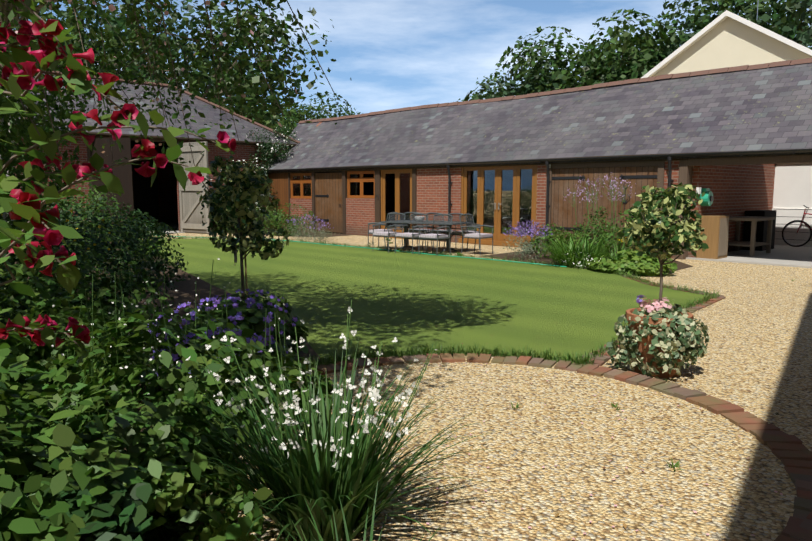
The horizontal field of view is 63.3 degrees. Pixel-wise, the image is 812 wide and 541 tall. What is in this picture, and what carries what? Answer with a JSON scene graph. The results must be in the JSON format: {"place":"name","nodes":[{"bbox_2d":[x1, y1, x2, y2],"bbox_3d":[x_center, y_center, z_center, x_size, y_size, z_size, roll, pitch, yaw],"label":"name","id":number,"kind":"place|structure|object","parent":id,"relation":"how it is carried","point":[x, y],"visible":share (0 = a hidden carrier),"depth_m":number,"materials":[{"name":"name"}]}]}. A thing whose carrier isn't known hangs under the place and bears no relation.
{"place":"outdoors","nodes":[
{"label":"outdoors","id":0,"kind":"place"},
{"bbox_2d":[0,188,191,540],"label":"dark leaf","id":1,"kind":"object","parent":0,"point":[127,524],"visible":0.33,"depth_m":5.64,"materials":[{"name":"green plant"}]},
{"bbox_2d":[15,242,321,464],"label":"bed soil","id":2,"kind":"structure","parent":0,"point":[188,288],"depth_m":9.35,"materials":[{"name":"brown soil"}]},
{"bbox_2d":[224,229,347,236],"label":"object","id":3,"kind":"structure","parent":0,"point":[313,234],"depth_m":22.38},
{"bbox_2d":[85,230,645,267],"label":"plants","id":4,"kind":"object","parent":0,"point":[575,254],"visible":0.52,"depth_m":12.93,"materials":[{"name":"green plant"}]},
{"bbox_2d":[15,0,811,119],"label":"sky","id":5,"kind":"structure","parent":0,"point":[395,54],"materials":[{"name":"blue"}]},
{"bbox_2d":[284,220,551,259],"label":"lavender plants","id":6,"kind":"object","parent":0,"point":[527,249],"visible":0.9,"depth_m":15.53,"materials":[{"name":"plant"}]},
{"bbox_2d":[36,0,811,117],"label":"trees","id":7,"kind":"object","parent":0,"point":[804,37],"visible":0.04,"depth_m":39.60,"materials":[{"name":"green plant"}]},
{"bbox_2d":[176,250,676,434],"bbox_3d":[1.764,0.239,8.133,10.560,0.618,1.673,-12,13,-59],"label":"flowering plant foliage","id":8,"kind":"object","parent":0,"point":[644,265],"visible":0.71,"depth_m":11.53,"materials":[{"name":"green plant"}]},
{"bbox_2d":[159,238,704,367],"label":"lawn","id":9,"kind":"structure","parent":0,"point":[391,295],"depth_m":9.37,"materials":[{"name":"green plant"}]},
{"bbox_2d":[154,235,566,266],"bbox_3d":[-2.844,-0.724,18.081,16.034,0.019,1.201,5,9,38],"label":"edging","id":10,"kind":"object","parent":9,"relation":"on","point":[414,252],"visible":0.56,"depth_m":15.30,"materials":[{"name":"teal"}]},
{"bbox_2d":[150,232,811,540],"bbox_3d":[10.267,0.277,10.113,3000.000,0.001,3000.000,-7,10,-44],"label":"gravel ground","id":11,"kind":"structure","parent":0,"point":[655,432],"depth_m":4.02,"materials":[{"name":"beige gravel"}]},
{"bbox_2d":[6,132,290,236],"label":"wall","id":12,"kind":"structure","parent":11,"relation":"on","point":[158,199],"depth_m":26.12,"materials":[{"name":"wood"}]},
{"bbox_2d":[90,138,134,235],"bbox_3d":[-9.366,-2.649,21.017,1.470,3.110,0.040,2,7,13],"label":"wing door","id":13,"kind":"structure","parent":12,"relation":"attached to","point":[123,174],"depth_m":20.89,"materials":[{"name":"wood"}]},
{"bbox_2d":[6,67,299,149],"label":"wing roof","id":14,"kind":"structure","parent":12,"relation":"on","point":[212,115],"depth_m":24.52,"materials":[{"name":"grey tile"}]},
{"bbox_2d":[177,141,210,232],"bbox_3d":[-7.364,-2.871,22.843,1.470,3.110,0.080,4,8,32],"label":"wing door","id":15,"kind":"structure","parent":12,"relation":"attached to","point":[191,207],"depth_m":22.86,"materials":[{"name":"beige wood"}]},
{"bbox_2d":[22,184,621,255],"bbox_3d":[-2.822,-1.837,19.844,7.225,1.973,17.637,-23,24,-72],"label":"leaf foliage","id":16,"kind":"object","parent":11,"relation":"on","point":[587,230],"visible":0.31,"depth_m":21.29,"materials":[{"name":"plant"}]},
{"bbox_2d":[139,337,506,540],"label":"libertia leaves","id":17,"kind":"object","parent":11,"relation":"on","point":[316,500],"visible":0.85,"depth_m":2.83,"materials":[{"name":"green plant"}]},
{"bbox_2d":[186,307,436,467],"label":"flowers","id":18,"kind":"object","parent":17,"relation":"on","point":[375,394],"visible":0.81,"depth_m":2.79,"materials":[{"name":"white plant"}]},
{"bbox_2d":[0,183,674,540],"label":"shrubs","id":19,"kind":"object","parent":11,"relation":"on","point":[30,475],"visible":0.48,"depth_m":3.13,"materials":[{"name":"green plant"}]},
{"bbox_2d":[0,0,236,346],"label":"red flowers","id":20,"kind":"object","parent":19,"relation":"on","point":[50,237],"visible":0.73,"depth_m":1.75,"materials":[{"name":"red plant"}]},
{"bbox_2d":[147,288,297,375],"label":"flowers","id":21,"kind":"object","parent":19,"relation":"on","point":[231,318],"visible":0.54,"depth_m":5.10,"materials":[{"name":"purple plant"}]},
{"bbox_2d":[1,210,625,250],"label":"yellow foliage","id":22,"kind":"object","parent":19,"relation":"attached to","point":[67,220],"visible":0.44,"depth_m":6.41,"materials":[{"name":"plant"}]},
{"bbox_2d":[368,212,398,248],"bbox_3d":[-0.581,-1.044,17.042,0.652,0.950,0.560,4,8,29],"label":"chair","id":23,"kind":"object","parent":11,"relation":"on","point":[378,230],"visible":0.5,"depth_m":16.93,"materials":[{"name":"grey metal"}]},
{"bbox_2d":[372,213,404,252],"bbox_3d":[-0.409,-0.932,16.122,0.560,0.950,0.652,6,9,42],"label":"chair","id":24,"kind":"object","parent":11,"relation":"on","point":[386,234],"visible":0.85,"depth_m":16.04,"materials":[{"name":"grey metal"}]},
{"bbox_2d":[0,0,802,520],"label":"plant stems","id":25,"kind":"object","parent":11,"relation":"on","point":[4,6],"visible":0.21,"depth_m":3.35,"materials":[{"name":"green plant"}]},
{"bbox_2d":[0,0,350,252],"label":"tree","id":26,"kind":"object","parent":25,"relation":"attached to","point":[22,125],"visible":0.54,"depth_m":4.23,"materials":[{"name":"green plant"}]},
{"bbox_2d":[214,124,297,228],"bbox_3d":[-5.649,-3.585,24.944,4.174,4.124,2.029,-7,10,-44],"label":"climbing shrub","id":27,"kind":"object","parent":25,"relation":"attached to","point":[268,150],"visible":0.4,"depth_m":25.14,"materials":[{"name":"green plant"}]},
{"bbox_2d":[235,200,286,232],"bbox_3d":[-5.125,-1.845,22.843,2.001,1.233,2.011,-7,10,-44],"label":"shrub foliage","id":28,"kind":"object","parent":25,"relation":"attached to","point":[264,221],"visible":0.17,"depth_m":22.88,"materials":[{"name":"green plant"}]},
{"bbox_2d":[0,0,589,540],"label":"shrub leaves","id":29,"kind":"object","parent":25,"relation":"attached to","point":[220,526],"visible":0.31,"depth_m":2.37,"materials":[{"name":"green plant"}]},
{"bbox_2d":[51,127,600,401],"bbox_3d":[-1.117,-2.364,15.225,7.545,4.042,24.148,-2,7,-15],"label":"foliage","id":30,"kind":"object","parent":25,"relation":"attached to","point":[159,367],"visible":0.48,"depth_m":3.94,"materials":[{"name":"plant"}]},
{"bbox_2d":[9,0,671,312],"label":"flowers","id":31,"kind":"object","parent":25,"relation":"attached to","point":[645,304],"visible":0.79,"depth_m":4.50,"materials":[{"name":"plant"}]},
{"bbox_2d":[196,155,708,259],"bbox_3d":[0.032,-0.569,6.147,0.887,1.097,5.118,-14,15,-63],"label":"holly leaf","id":32,"kind":"object","parent":25,"relation":"attached to","point":[657,227],"visible":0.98,"depth_m":6.67,"materials":[{"name":"green plant"}]},
{"bbox_2d":[563,176,635,203],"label":"flowers","id":33,"kind":"object","parent":25,"relation":"attached to","point":[603,186],"visible":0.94,"depth_m":14.65,"materials":[{"name":"plant"}]},
{"bbox_2d":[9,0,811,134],"bbox_3d":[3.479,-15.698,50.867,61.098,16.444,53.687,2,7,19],"label":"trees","id":34,"kind":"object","parent":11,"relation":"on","point":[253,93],"visible":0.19,"depth_m":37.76,"materials":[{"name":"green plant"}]},
{"bbox_2d":[395,213,427,253],"bbox_3d":[0.142,-0.884,15.734,0.560,0.950,0.652,6,9,38],"label":"chair","id":35,"kind":"object","parent":11,"relation":"on","point":[408,235],"visible":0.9,"depth_m":15.65,"materials":[{"name":"grey metal"}]},
{"bbox_2d":[404,212,433,248],"bbox_3d":[0.335,-1.060,17.176,0.560,0.950,0.652,5,8,35],"label":"chair","id":36,"kind":"object","parent":11,"relation":"on","point":[414,231],"visible":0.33,"depth_m":17.03,"materials":[{"name":"grey metal"}]},
{"bbox_2d":[286,214,552,238],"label":"flowers","id":37,"kind":"object","parent":11,"relation":"on","point":[513,228],"visible":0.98,"depth_m":14.62,"materials":[{"name":"purple plant"}]},
{"bbox_2d":[381,216,472,253],"bbox_3d":[0.514,-0.887,16.269,2.100,0.869,1.000,5,9,35],"label":"dining table","id":38,"kind":"object","parent":11,"relation":"on","point":[421,220],"visible":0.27,"depth_m":16.12,"materials":[{"name":"grey metal"}]},
{"bbox_2d":[418,214,452,255],"bbox_3d":[0.697,-0.837,15.343,0.560,0.950,0.652,6,9,38],"label":"chair","id":39,"kind":"object","parent":11,"relation":"on","point":[431,236],"visible":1,"depth_m":15.26,"materials":[{"name":"grey metal"}]},
{"bbox_2d":[426,212,455,249],"bbox_3d":[0.886,-1.013,16.788,0.560,0.950,0.652,5,9,38],"label":"chair","id":40,"kind":"object","parent":11,"relation":"on","point":[435,232],"visible":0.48,"depth_m":16.66,"materials":[{"name":"grey metal"}]},
{"bbox_2d":[125,235,794,540],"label":"grass fringe and weeds","id":41,"kind":"object","parent":11,"relation":"on","point":[585,359],"visible":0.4,"depth_m":5.96,"materials":[{"name":"green plant"}]},
{"bbox_2d":[448,213,479,251],"bbox_3d":[1.439,-0.965,16.399,0.560,0.950,0.652,6,9,40],"label":"chair","id":42,"kind":"object","parent":11,"relation":"on","point":[458,233],"visible":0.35,"depth_m":16.26,"materials":[{"name":"grey metal"}]},
{"bbox_2d":[459,214,492,255],"bbox_3d":[1.647,-0.860,15.533,0.652,0.950,0.560,6,9,41],"label":"chair","id":43,"kind":"object","parent":11,"relation":"on","point":[479,234],"visible":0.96,"depth_m":15.46,"materials":[{"name":"grey metal"}]},
{"bbox_2d":[169,353,811,540],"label":"brick ring","id":44,"kind":"object","parent":11,"relation":"on","point":[793,453],"visible":0.48,"depth_m":4.53,"materials":[{"name":"brown brick"}]},
{"bbox_2d":[265,121,811,267],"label":"barn","id":45,"kind":"structure","parent":11,"relation":"on","point":[500,198],"depth_m":17.37,"materials":[{"name":"brick"}]},
{"bbox_2d":[264,58,811,169],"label":"barn roof","id":46,"kind":"structure","parent":45,"relation":"on","point":[764,106],"depth_m":17.00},
{"bbox_2d":[696,187,776,258],"bbox_3d":[7.876,-1.150,15.233,3.820,1.525,0.840,-7,10,-44],"label":"garage clutter","id":47,"kind":"object","parent":45,"relation":"on","point":[759,230],"visible":0.98,"depth_m":14.63,"materials":[{"name":"brown cardboard"}]},
{"bbox_2d":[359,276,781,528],"bbox_3d":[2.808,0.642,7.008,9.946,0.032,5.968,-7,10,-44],"label":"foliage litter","id":48,"kind":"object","parent":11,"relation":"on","point":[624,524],"visible":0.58,"depth_m":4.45,"materials":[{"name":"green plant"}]},
{"bbox_2d":[572,295,725,365],"bbox_3d":[2.923,0.590,7.465,0.281,0.048,4.681,5,9,38],"label":"grass edge","id":49,"kind":"object","parent":11,"relation":"on","point":[600,361],"visible":0.29,"depth_m":6.23,"materials":[{"name":"green plant"}]},
{"bbox_2d":[625,307,692,377],"bbox_3d":[2.076,0.596,5.433,0.520,0.500,0.520,-7,10,-44],"label":"terracotta pot","id":50,"kind":"object","parent":11,"relation":"on","point":[641,346],"visible":0.42,"depth_m":5.29,"materials":[{"name":"orange ceramic"}]},
{"bbox_2d":[636,295,644,303],"bbox_3d":[1.918,0.231,5.388,0.088,0.077,0.084,-7,10,-44],"label":"flower","id":51,"kind":"object","parent":50,"relation":"in","point":[640,300],"visible":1,"depth_m":5.38,"materials":[{"name":"purple plant"}]},
{"bbox_2d":[606,303,709,381],"bbox_3d":[2.085,0.567,5.445,0.746,0.621,0.732,-7,10,-44],"label":"variegated shrub","id":52,"kind":"object","parent":50,"relation":"in","point":[687,346],"visible":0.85,"depth_m":5.21,"materials":[{"name":"green plant"}]},
{"bbox_2d":[615,273,723,295],"bbox_3d":[4.099,0.183,10.797,0.648,0.044,3.098,-1,7,-4],"label":"brick edging","id":53,"kind":"object","parent":11,"relation":"on","point":[634,279],"visible":0.29,"depth_m":10.22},
{"bbox_2d":[641,0,811,77],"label":"house","id":54,"kind":"structure","parent":11,"relation":"on","point":[726,38],"depth_m":28.14,"materials":[{"name":"white paint"}]},
{"bbox_2d":[782,205,811,246],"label":"bicycle","id":55,"kind":"object","parent":11,"relation":"on","point":[797,233],"visible":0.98,"depth_m":17.09,"materials":[{"name":"black"}]},
{"bbox_2d":[483,250,692,275],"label":"bed soil","id":56,"kind":"structure","parent":0,"point":[680,265],"depth_m":14.51,"materials":[{"name":"brown soil"}]},
{"bbox_2d":[789,511,811,540],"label":"brick path","id":57,"kind":"structure","parent":0,"point":[806,523],"depth_m":2.92,"materials":[{"name":"brown brick"}]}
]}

